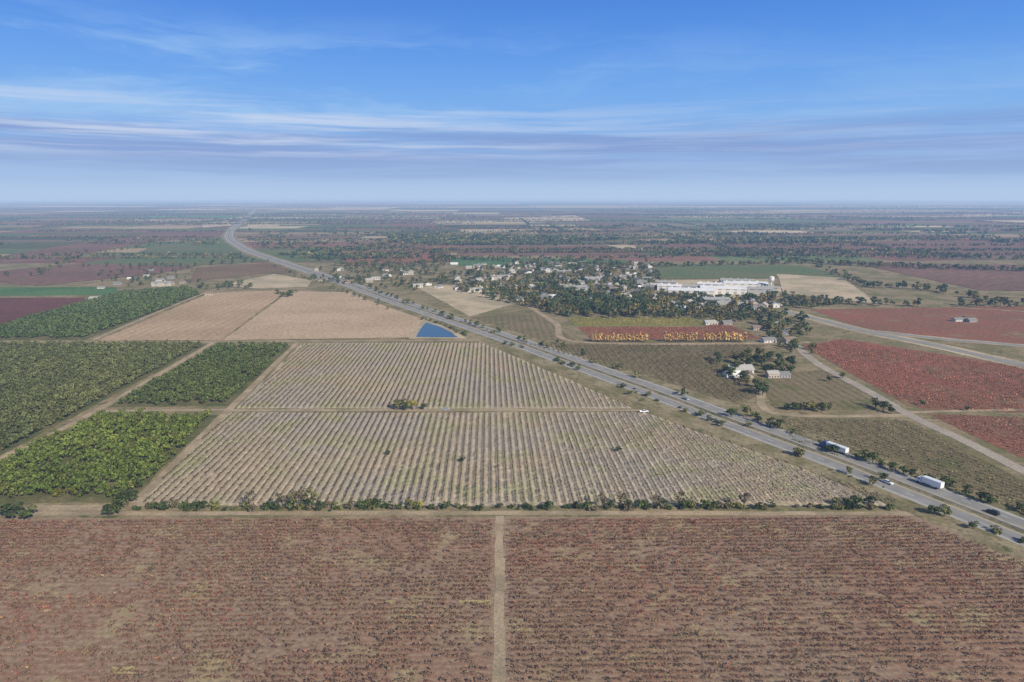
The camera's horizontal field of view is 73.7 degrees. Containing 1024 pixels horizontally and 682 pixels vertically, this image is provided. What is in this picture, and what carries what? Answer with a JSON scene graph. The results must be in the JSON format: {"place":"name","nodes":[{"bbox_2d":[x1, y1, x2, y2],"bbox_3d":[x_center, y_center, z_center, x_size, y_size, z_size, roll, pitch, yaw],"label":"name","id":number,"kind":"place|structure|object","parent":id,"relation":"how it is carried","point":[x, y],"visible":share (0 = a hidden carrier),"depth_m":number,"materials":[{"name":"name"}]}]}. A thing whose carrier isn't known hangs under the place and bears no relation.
{"place":"outdoors","nodes":[
{"label":"outdoors","id":0,"kind":"place"},
{"bbox_2d":[0,297,84,323],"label":"field","id":1,"kind":"structure","parent":0,"point":[11,309],"depth_m":772.22,"materials":[{"name":"soil"}]},
{"bbox_2d":[0,287,116,295],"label":"field","id":2,"kind":"structure","parent":0,"point":[24,291],"depth_m":886.80,"materials":[{"name":"plant"}]},
{"bbox_2d":[34,504,105,510],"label":"bare pale soil","id":3,"kind":"structure","parent":0,"point":[69,507],"depth_m":269.48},
{"bbox_2d":[0,263,190,285],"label":"field","id":4,"kind":"structure","parent":0,"point":[68,273],"depth_m":1093.09,"materials":[{"name":"soil"}]},
{"bbox_2d":[0,290,202,339],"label":"orchard floor","id":5,"kind":"structure","parent":0,"point":[69,337],"depth_m":618.20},
{"bbox_2d":[0,285,199,337],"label":"orchard trees","id":6,"kind":"object","parent":5,"relation":"on","point":[169,295],"visible":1,"depth_m":700.90,"materials":[{"name":"green plant"}]},
{"bbox_2d":[0,344,206,454],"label":"orchard floor","id":7,"kind":"structure","parent":0,"point":[33,434],"depth_m":427.25,"materials":[{"name":"soil"}]},
{"bbox_2d":[0,339,201,449],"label":"orchard trees","id":8,"kind":"object","parent":7,"relation":"on","point":[28,358],"visible":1,"depth_m":464.73,"materials":[{"name":"green plant"}]},
{"bbox_2d":[0,341,216,459],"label":"dirt track","id":9,"kind":"structure","parent":0,"point":[94,411],"depth_m":413.33,"materials":[{"name":"soil"}]},
{"bbox_2d":[0,415,217,503],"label":"orchard floor","id":10,"kind":"structure","parent":0,"point":[65,496],"depth_m":298.48,"materials":[{"name":"plant"}]},
{"bbox_2d":[0,407,211,499],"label":"orchard trees","id":11,"kind":"object","parent":10,"relation":"on","point":[124,448],"visible":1,"depth_m":318.47,"materials":[{"name":"green plant"}]},
{"bbox_2d":[0,230,223,262],"bbox_3d":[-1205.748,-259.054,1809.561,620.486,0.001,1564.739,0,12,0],"label":"field","id":12,"kind":"structure","parent":0,"point":[80,247],"depth_m":1726.15,"materials":[{"name":"soil"}]},
{"bbox_2d":[90,293,203,340],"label":"dirt track","id":13,"kind":"structure","parent":0,"point":[96,338],"depth_m":683.54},
{"bbox_2d":[106,409,224,411],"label":"dirt track","id":14,"kind":"structure","parent":0,"point":[133,410],"depth_m":392.07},
{"bbox_2d":[86,254,264,265],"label":"field","id":15,"kind":"structure","parent":0,"point":[198,260],"depth_m":1317.45,"materials":[{"name":"plant"}]},
{"bbox_2d":[140,237,241,252],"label":"field","id":16,"kind":"structure","parent":0,"point":[190,246],"depth_m":1657.48,"materials":[{"name":"plant"}]},
{"bbox_2d":[98,290,286,340],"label":"ploughed field","id":17,"kind":"structure","parent":0,"point":[217,316],"depth_m":689.51,"materials":[{"name":"soil"}]},
{"bbox_2d":[109,345,291,406],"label":"orchard floor","id":18,"kind":"structure","parent":0,"point":[209,402],"depth_m":417.65,"materials":[{"name":"soil"}]},
{"bbox_2d":[118,341,287,404],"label":"orchard trees","id":19,"kind":"object","parent":18,"relation":"on","point":[218,370],"visible":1,"depth_m":459.93,"materials":[{"name":"green plant"}]},
{"bbox_2d":[127,342,299,506],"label":"dirt track","id":20,"kind":"structure","parent":0,"point":[155,482],"depth_m":350.93,"materials":[{"name":"soil"}]},
{"bbox_2d":[191,262,298,280],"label":"field","id":21,"kind":"structure","parent":0,"point":[212,272],"depth_m":1137.75,"materials":[{"name":"soil"}]},
{"bbox_2d":[0,517,495,681],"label":"vineyard soil","id":22,"kind":"structure","parent":0,"point":[441,665],"depth_m":206.44,"materials":[{"name":"soil"}]},
{"bbox_2d":[0,502,23,520],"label":"tree","id":23,"kind":"object","parent":22,"relation":"on","point":[9,507],"visible":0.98,"depth_m":257.38,"materials":[{"name":"green plant"}]},
{"bbox_2d":[0,516,495,681],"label":"red vineyard vines","id":24,"kind":"object","parent":22,"relation":"on","point":[249,624],"visible":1,"depth_m":210.46,"materials":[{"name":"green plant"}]},
{"bbox_2d":[219,274,311,288],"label":"field","id":25,"kind":"structure","parent":0,"point":[272,281],"depth_m":977.77,"materials":[{"name":"soil"}]},
{"bbox_2d":[223,291,420,339],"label":"ploughed field","id":26,"kind":"structure","parent":0,"point":[310,315],"depth_m":678.33,"materials":[{"name":"soil"}]},
{"bbox_2d":[255,248,400,261],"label":"field","id":27,"kind":"structure","parent":0,"point":[274,252],"depth_m":1455.02,"materials":[{"name":"soil"}]},
{"bbox_2d":[221,339,481,341],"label":"dirt track","id":28,"kind":"structure","parent":0,"point":[349,340],"depth_m":583.50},
{"bbox_2d":[341,246,450,265],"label":"field","id":29,"kind":"structure","parent":0,"point":[409,260],"depth_m":1360.12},
{"bbox_2d":[248,227,447,259],"bbox_3d":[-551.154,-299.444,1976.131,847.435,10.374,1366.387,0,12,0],"label":"tree mass","id":30,"kind":"object","parent":29,"relation":"on","point":[345,255],"visible":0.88,"depth_m":1520.85,"materials":[{"name":"green plant"}]},
{"bbox_2d":[236,343,630,408],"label":"vineyard soil","id":31,"kind":"structure","parent":0,"point":[488,379],"depth_m":451.46,"materials":[{"name":"soil"}]},
{"bbox_2d":[241,342,626,407],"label":"dormant vineyard vines","id":32,"kind":"object","parent":31,"relation":"on","point":[369,390],"visible":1,"depth_m":456.52,"materials":[{"name":"brown plant"}]},
{"bbox_2d":[231,409,638,411],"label":"dirt track","id":33,"kind":"structure","parent":0,"point":[237,410],"depth_m":392.06,"materials":[{"name":"soil"}]},
{"bbox_2d":[416,323,456,336],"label":"pond water","id":34,"kind":"structure","parent":0,"point":[428,330],"depth_m":617.46,"materials":[{"name":"blue liquid"}]},
{"bbox_2d":[409,319,466,338],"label":"pond bank","id":35,"kind":"structure","parent":0,"point":[419,327],"depth_m":613.33,"materials":[{"name":"soil"}]},
{"bbox_2d":[0,510,914,515],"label":"dirt track","id":36,"kind":"structure","parent":0,"point":[509,512],"depth_m":264.41,"materials":[{"name":"soil"}]},
{"bbox_2d":[419,285,517,315],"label":"field","id":37,"kind":"structure","parent":0,"point":[470,303],"depth_m":817.37,"materials":[{"name":"soil"}]},
{"bbox_2d":[492,516,505,681],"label":"dirt track","id":38,"kind":"structure","parent":0,"point":[499,667],"depth_m":203.35,"materials":[{"name":"soil"}]},
{"bbox_2d":[0,258,1023,543],"bbox_3d":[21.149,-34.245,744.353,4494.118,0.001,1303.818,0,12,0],"label":"dry grass ground","id":39,"kind":"structure","parent":0,"point":[932,296],"depth_m":587.98,"materials":[{"name":"plant"}]},
{"bbox_2d":[3,256,75,275],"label":"tree belt","id":40,"kind":"object","parent":39,"relation":"on","point":[42,269],"visible":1,"depth_m":1155.38,"materials":[{"name":"green plant"}]},
{"bbox_2d":[114,489,138,504],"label":"tree","id":41,"kind":"object","parent":39,"relation":"on","point":[125,493],"visible":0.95,"depth_m":271.07,"materials":[{"name":"green plant"}]},
{"bbox_2d":[97,262,200,286],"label":"farm trees","id":42,"kind":"object","parent":39,"relation":"on","point":[138,278],"visible":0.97,"depth_m":1058.24,"materials":[{"name":"green plant"}]},
{"bbox_2d":[197,280,252,288],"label":"farm trees","id":43,"kind":"object","parent":39,"relation":"on","point":[227,283],"visible":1,"depth_m":928.40,"materials":[{"name":"green plant"}]},
{"bbox_2d":[293,272,441,289],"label":"town trees","id":44,"kind":"object","parent":39,"relation":"on","point":[359,277],"visible":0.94,"depth_m":985.71,"materials":[{"name":"green plant"}]},
{"bbox_2d":[332,257,445,274],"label":"town trees","id":45,"kind":"object","parent":39,"relation":"on","point":[396,266],"visible":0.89,"depth_m":1156.26,"materials":[{"name":"green plant"}]},
{"bbox_2d":[333,257,451,268],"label":"tree belt","id":46,"kind":"object","parent":39,"relation":"on","point":[383,266],"visible":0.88,"depth_m":1212.25,"materials":[{"name":"green plant"}]},
{"bbox_2d":[314,266,547,347],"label":"roadside trees","id":47,"kind":"object","parent":39,"relation":"on","point":[451,315],"visible":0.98,"depth_m":726.38,"materials":[{"name":"green plant"}]},
{"bbox_2d":[132,498,895,511],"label":"hedge shrubs","id":48,"kind":"object","parent":39,"relation":"on","point":[545,505],"visible":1,"depth_m":267.40,"materials":[{"name":"green plant"}]},
{"bbox_2d":[501,285,554,309],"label":"tree belt","id":49,"kind":"object","parent":39,"relation":"on","point":[532,296],"visible":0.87,"depth_m":803.91,"materials":[{"name":"green plant"}]},
{"bbox_2d":[433,256,660,294],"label":"town trees","id":50,"kind":"object","parent":39,"relation":"on","point":[629,282],"visible":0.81,"depth_m":994.17,"materials":[{"name":"green plant"}]},
{"bbox_2d":[529,255,631,288],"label":"town trees","id":51,"kind":"object","parent":39,"relation":"on","point":[547,263],"visible":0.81,"depth_m":1121.42,"materials":[{"name":"green plant"}]},
{"bbox_2d":[557,291,652,314],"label":"town trees","id":52,"kind":"object","parent":39,"relation":"on","point":[621,300],"visible":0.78,"depth_m":764.37,"materials":[{"name":"green plant"}]},
{"bbox_2d":[455,281,773,318],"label":"town trees","id":53,"kind":"object","parent":39,"relation":"on","point":[664,300],"visible":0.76,"depth_m":754.33,"materials":[{"name":"green plant"}]},
{"bbox_2d":[588,305,745,317],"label":"tree belt","id":54,"kind":"object","parent":39,"relation":"on","point":[626,310],"visible":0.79,"depth_m":701.93,"materials":[{"name":"green plant"}]},
{"bbox_2d":[555,339,821,442],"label":"roadside trees","id":55,"kind":"object","parent":39,"relation":"on","point":[637,373],"visible":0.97,"depth_m":461.07,"materials":[{"name":"green plant"}]},
{"bbox_2d":[668,287,715,295],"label":"warehouse","id":56,"kind":"structure","parent":39,"relation":"on","point":[710,291],"depth_m":844.33,"materials":[{"name":"white metal"}]},
{"bbox_2d":[503,340,884,487],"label":"roadside shrubs","id":57,"kind":"object","parent":39,"relation":"on","point":[701,413],"visible":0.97,"depth_m":418.80,"materials":[{"name":"green plant"}]},
{"bbox_2d":[700,296,731,304],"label":"warehouse","id":58,"kind":"structure","parent":39,"relation":"on","point":[722,300],"depth_m":777.42,"materials":[{"name":"white metal"}]},
{"bbox_2d":[661,291,776,301],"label":"town trees","id":59,"kind":"object","parent":39,"relation":"on","point":[771,293],"visible":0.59,"depth_m":820.12,"materials":[{"name":"green plant"}]},
{"bbox_2d":[699,285,747,294],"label":"warehouse","id":60,"kind":"structure","parent":39,"relation":"on","point":[734,290],"depth_m":858.65,"materials":[{"name":"white metal"}]},
{"bbox_2d":[431,253,1023,270],"bbox_3d":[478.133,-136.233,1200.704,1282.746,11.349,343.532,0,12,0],"label":"tree belt","id":61,"kind":"object","parent":39,"relation":"on","point":[789,260],"visible":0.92,"depth_m":1216.03,"materials":[{"name":"green plant"}]},
{"bbox_2d":[722,280,768,286],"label":"warehouse","id":62,"kind":"structure","parent":39,"relation":"on","point":[746,283],"depth_m":911.02,"materials":[{"name":"white metal"}]},
{"bbox_2d":[714,346,796,365],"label":"farmstead trees","id":63,"kind":"object","parent":39,"relation":"on","point":[757,355],"visible":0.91,"depth_m":502.55,"materials":[{"name":"green plant"}]},
{"bbox_2d":[747,286,772,293],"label":"warehouse","id":64,"kind":"structure","parent":39,"relation":"on","point":[757,290],"depth_m":864.69,"materials":[{"name":"white metal"}]},
{"bbox_2d":[763,357,795,372],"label":"farmstead trees","id":65,"kind":"object","parent":39,"relation":"on","point":[779,361],"visible":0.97,"depth_m":475.96,"materials":[{"name":"green plant"}]},
{"bbox_2d":[751,308,812,337],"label":"farmstead trees","id":66,"kind":"object","parent":39,"relation":"on","point":[770,323],"visible":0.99,"depth_m":633.90,"materials":[{"name":"green plant"}]},
{"bbox_2d":[776,338,816,353],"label":"farmstead trees","id":67,"kind":"object","parent":39,"relation":"on","point":[793,342],"visible":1,"depth_m":549.14,"materials":[{"name":"green plant"}]},
{"bbox_2d":[772,290,845,308],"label":"town trees","id":68,"kind":"object","parent":39,"relation":"on","point":[805,301],"visible":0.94,"depth_m":784.09,"materials":[{"name":"green plant"}]},
{"bbox_2d":[653,251,1023,259],"bbox_3d":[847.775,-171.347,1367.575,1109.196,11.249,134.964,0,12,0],"label":"tree belt","id":69,"kind":"object","parent":39,"relation":"on","point":[656,253],"visible":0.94,"depth_m":1366.42,"materials":[{"name":"green plant"}]},
{"bbox_2d":[653,245,1023,270],"bbox_3d":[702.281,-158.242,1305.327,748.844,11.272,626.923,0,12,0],"label":"tree belt","id":70,"kind":"object","parent":39,"relation":"on","point":[796,259],"visible":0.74,"depth_m":1245.03,"materials":[{"name":"green plant"}]},
{"bbox_2d":[814,263,870,285],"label":"tree belt","id":71,"kind":"object","parent":39,"relation":"on","point":[848,277],"visible":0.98,"depth_m":1007.32,"materials":[{"name":"green plant"}]},
{"bbox_2d":[788,295,1023,307],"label":"tree belt","id":72,"kind":"object","parent":39,"relation":"on","point":[961,301],"visible":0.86,"depth_m":770.01,"materials":[{"name":"green plant"}]},
{"bbox_2d":[869,280,1007,304],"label":"tree belt","id":73,"kind":"object","parent":39,"relation":"on","point":[971,293],"visible":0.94,"depth_m":882.93,"materials":[{"name":"green plant"}]},
{"bbox_2d":[0,198,1023,262],"bbox_3d":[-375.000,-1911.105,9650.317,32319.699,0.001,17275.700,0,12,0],"label":"distant fields","id":74,"kind":"structure","parent":0,"point":[41,242],"depth_m":3580.89,"materials":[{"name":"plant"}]},
{"bbox_2d":[261,242,450,248],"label":"tree belt","id":75,"kind":"object","parent":74,"relation":"on","point":[321,247],"visible":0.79,"depth_m":1633.24,"materials":[{"name":"green plant"}]},
{"bbox_2d":[0,203,1023,258],"bbox_3d":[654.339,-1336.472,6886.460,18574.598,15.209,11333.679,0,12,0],"label":"distant hedgerow trees","id":76,"kind":"object","parent":74,"relation":"on","point":[751,250],"visible":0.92,"depth_m":2117.34,"materials":[{"name":"green plant"}]},
{"bbox_2d":[0,0,1023,197],"label":"sky","id":77,"kind":"structure","parent":0,"point":[99,98],"materials":[{"name":"blue"}]},
{"bbox_2d":[138,412,886,505],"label":"vineyard soil","id":78,"kind":"structure","parent":0,"point":[382,492],"depth_m":313.00,"materials":[{"name":"soil"}]},
{"bbox_2d":[143,410,895,503],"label":"dormant vineyard vines","id":79,"kind":"object","parent":78,"relation":"on","point":[466,489],"visible":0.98,"depth_m":314.87,"materials":[{"name":"brown plant"}]},
{"bbox_2d":[470,313,576,340],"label":"field","id":80,"kind":"structure","parent":0,"point":[536,326],"depth_m":656.92,"materials":[{"name":"soil"}]},
{"bbox_2d":[450,257,626,266],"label":"field","id":81,"kind":"structure","parent":0,"point":[461,261],"depth_m":1296.55,"materials":[{"name":"plant"}]},
{"bbox_2d":[505,215,587,222],"bbox_3d":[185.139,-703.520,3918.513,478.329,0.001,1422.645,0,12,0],"label":"field","id":82,"kind":"structure","parent":0,"point":[568,218],"depth_m":3906.78,"materials":[{"name":"soil"}]},
{"bbox_2d":[457,245,650,255],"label":"field","id":83,"kind":"structure","parent":0,"point":[502,253],"depth_m":1507.28,"materials":[{"name":"soil"}]},
{"bbox_2d":[221,210,1023,561],"bbox_3d":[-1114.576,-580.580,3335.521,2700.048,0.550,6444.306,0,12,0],"label":"highway road","id":84,"kind":"structure","parent":0,"point":[919,502],"depth_m":355.56,"materials":[{"name":"asphalt"}]},
{"bbox_2d":[229,216,1023,530],"bbox_3d":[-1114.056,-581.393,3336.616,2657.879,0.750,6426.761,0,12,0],"label":"median guard rail","id":85,"kind":"object","parent":84,"relation":"on","point":[691,404],"visible":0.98,"depth_m":361.50,"materials":[{"name":"metal"}]},
{"bbox_2d":[819,440,848,454],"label":"semi truck","id":86,"kind":"object","parent":84,"relation":"on","point":[843,449],"visible":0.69,"depth_m":326.02,"materials":[{"name":"blue paint"}]},
{"bbox_2d":[916,475,944,488],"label":"box truck","id":87,"kind":"object","parent":84,"relation":"on","point":[936,483],"visible":1,"depth_m":286.50,"materials":[{"name":"white paint"}]},
{"bbox_2d":[567,318,705,325],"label":"field","id":88,"kind":"structure","parent":0,"point":[576,323],"depth_m":667.40,"materials":[{"name":"plant"}]},
{"bbox_2d":[569,317,705,325],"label":"vineyard vines","id":89,"kind":"object","parent":88,"relation":"on","point":[631,322],"visible":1,"depth_m":671.86,"materials":[{"name":"green plant"}]},
{"bbox_2d":[551,343,765,403],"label":"field","id":90,"kind":"structure","parent":0,"point":[667,378],"depth_m":502.91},
{"bbox_2d":[530,343,763,401],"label":"vineyard vines","id":91,"kind":"object","parent":90,"relation":"on","point":[684,371],"visible":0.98,"depth_m":506.59,"materials":[{"name":"green plant"}]},
{"bbox_2d":[721,362,769,394],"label":"farmstead trees","id":92,"kind":"object","parent":90,"relation":"on","point":[758,384],"visible":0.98,"depth_m":441.93,"materials":[{"name":"green plant"}]},
{"bbox_2d":[521,302,811,344],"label":"dirt track","id":93,"kind":"structure","parent":0,"point":[558,331],"depth_m":575.50,"materials":[{"name":"soil"}]},
{"bbox_2d":[578,321,759,339],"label":"field","id":94,"kind":"structure","parent":0,"point":[588,333],"depth_m":622.69,"materials":[{"name":"plant"}]},
{"bbox_2d":[387,223,1023,244],"bbox_3d":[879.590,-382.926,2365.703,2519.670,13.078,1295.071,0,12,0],"label":"riparian woods","id":95,"kind":"object","parent":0,"point":[468,237],"visible":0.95,"depth_m":1982.94,"materials":[{"name":"green plant"}]},
{"bbox_2d":[663,279,779,299],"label":"yard gravel","id":96,"kind":"structure","parent":0,"point":[696,281],"depth_m":988.52,"materials":[{"name":"gravel"}]},
{"bbox_2d":[652,263,842,278],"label":"field","id":97,"kind":"structure","parent":0,"point":[694,271],"depth_m":1122.11,"materials":[{"name":"plant"}]},
{"bbox_2d":[503,515,1023,681],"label":"vineyard soil","id":98,"kind":"structure","parent":0,"point":[898,671],"depth_m":205.43,"materials":[{"name":"soil"}]},
{"bbox_2d":[506,515,1023,681],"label":"red vineyard vines","id":99,"kind":"object","parent":98,"relation":"on","point":[797,651],"visible":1,"depth_m":209.86,"materials":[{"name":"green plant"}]},
{"bbox_2d":[752,370,887,409],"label":"field","id":100,"kind":"structure","parent":0,"point":[816,387],"depth_m":428.25,"materials":[{"name":"soil"}]},
{"bbox_2d":[777,274,877,303],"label":"field","id":101,"kind":"structure","parent":0,"point":[831,287],"depth_m":933.72,"materials":[{"name":"soil"}]},
{"bbox_2d":[756,391,905,417],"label":"dirt track","id":102,"kind":"structure","parent":0,"point":[760,402],"depth_m":384.78,"materials":[{"name":"soil"}]},
{"bbox_2d":[659,240,1023,255],"bbox_3d":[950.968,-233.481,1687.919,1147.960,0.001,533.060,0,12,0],"label":"field","id":103,"kind":"structure","parent":0,"point":[966,243],"depth_m":1690.33,"materials":[{"name":"soil"}]},
{"bbox_2d":[780,310,1023,368],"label":"country road","id":104,"kind":"structure","parent":0,"point":[975,354],"depth_m":575.27,"materials":[{"name":"asphalt"}]},
{"bbox_2d":[783,417,1023,507],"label":"field","id":105,"kind":"structure","parent":0,"point":[900,458],"depth_m":330.20,"materials":[{"name":"plant"}]},
{"bbox_2d":[825,444,1023,512],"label":"roadside trees","id":106,"kind":"object","parent":105,"relation":"on","point":[950,483],"visible":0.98,"depth_m":295.45,"materials":[{"name":"green plant"}]},
{"bbox_2d":[795,343,1023,474],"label":"gravel road","id":107,"kind":"structure","parent":0,"point":[802,351],"depth_m":374.41,"materials":[{"name":"gravel"}]},
{"bbox_2d":[803,339,1023,412],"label":"field","id":108,"kind":"structure","parent":0,"point":[924,367],"depth_m":466.45,"materials":[{"name":"plant"}]},
{"bbox_2d":[810,306,1023,343],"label":"field","id":109,"kind":"structure","parent":0,"point":[997,324],"depth_m":672.73,"materials":[{"name":"soil"}]},
{"bbox_2d":[853,262,1023,290],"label":"field","id":110,"kind":"structure","parent":0,"point":[980,278],"depth_m":1064.72,"materials":[{"name":"soil"}]},
{"bbox_2d":[875,330,1023,346],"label":"country road","id":111,"kind":"structure","parent":0,"point":[953,339],"depth_m":587.05,"materials":[{"name":"soil"}]},
{"bbox_2d":[910,409,1023,412],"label":"gravel road","id":112,"kind":"structure","parent":0,"point":[940,411],"depth_m":391.98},
{"bbox_2d":[929,414,1023,457],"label":"field","id":113,"kind":"structure","parent":0,"point":[996,442],"depth_m":361.61,"materials":[{"name":"plant"}]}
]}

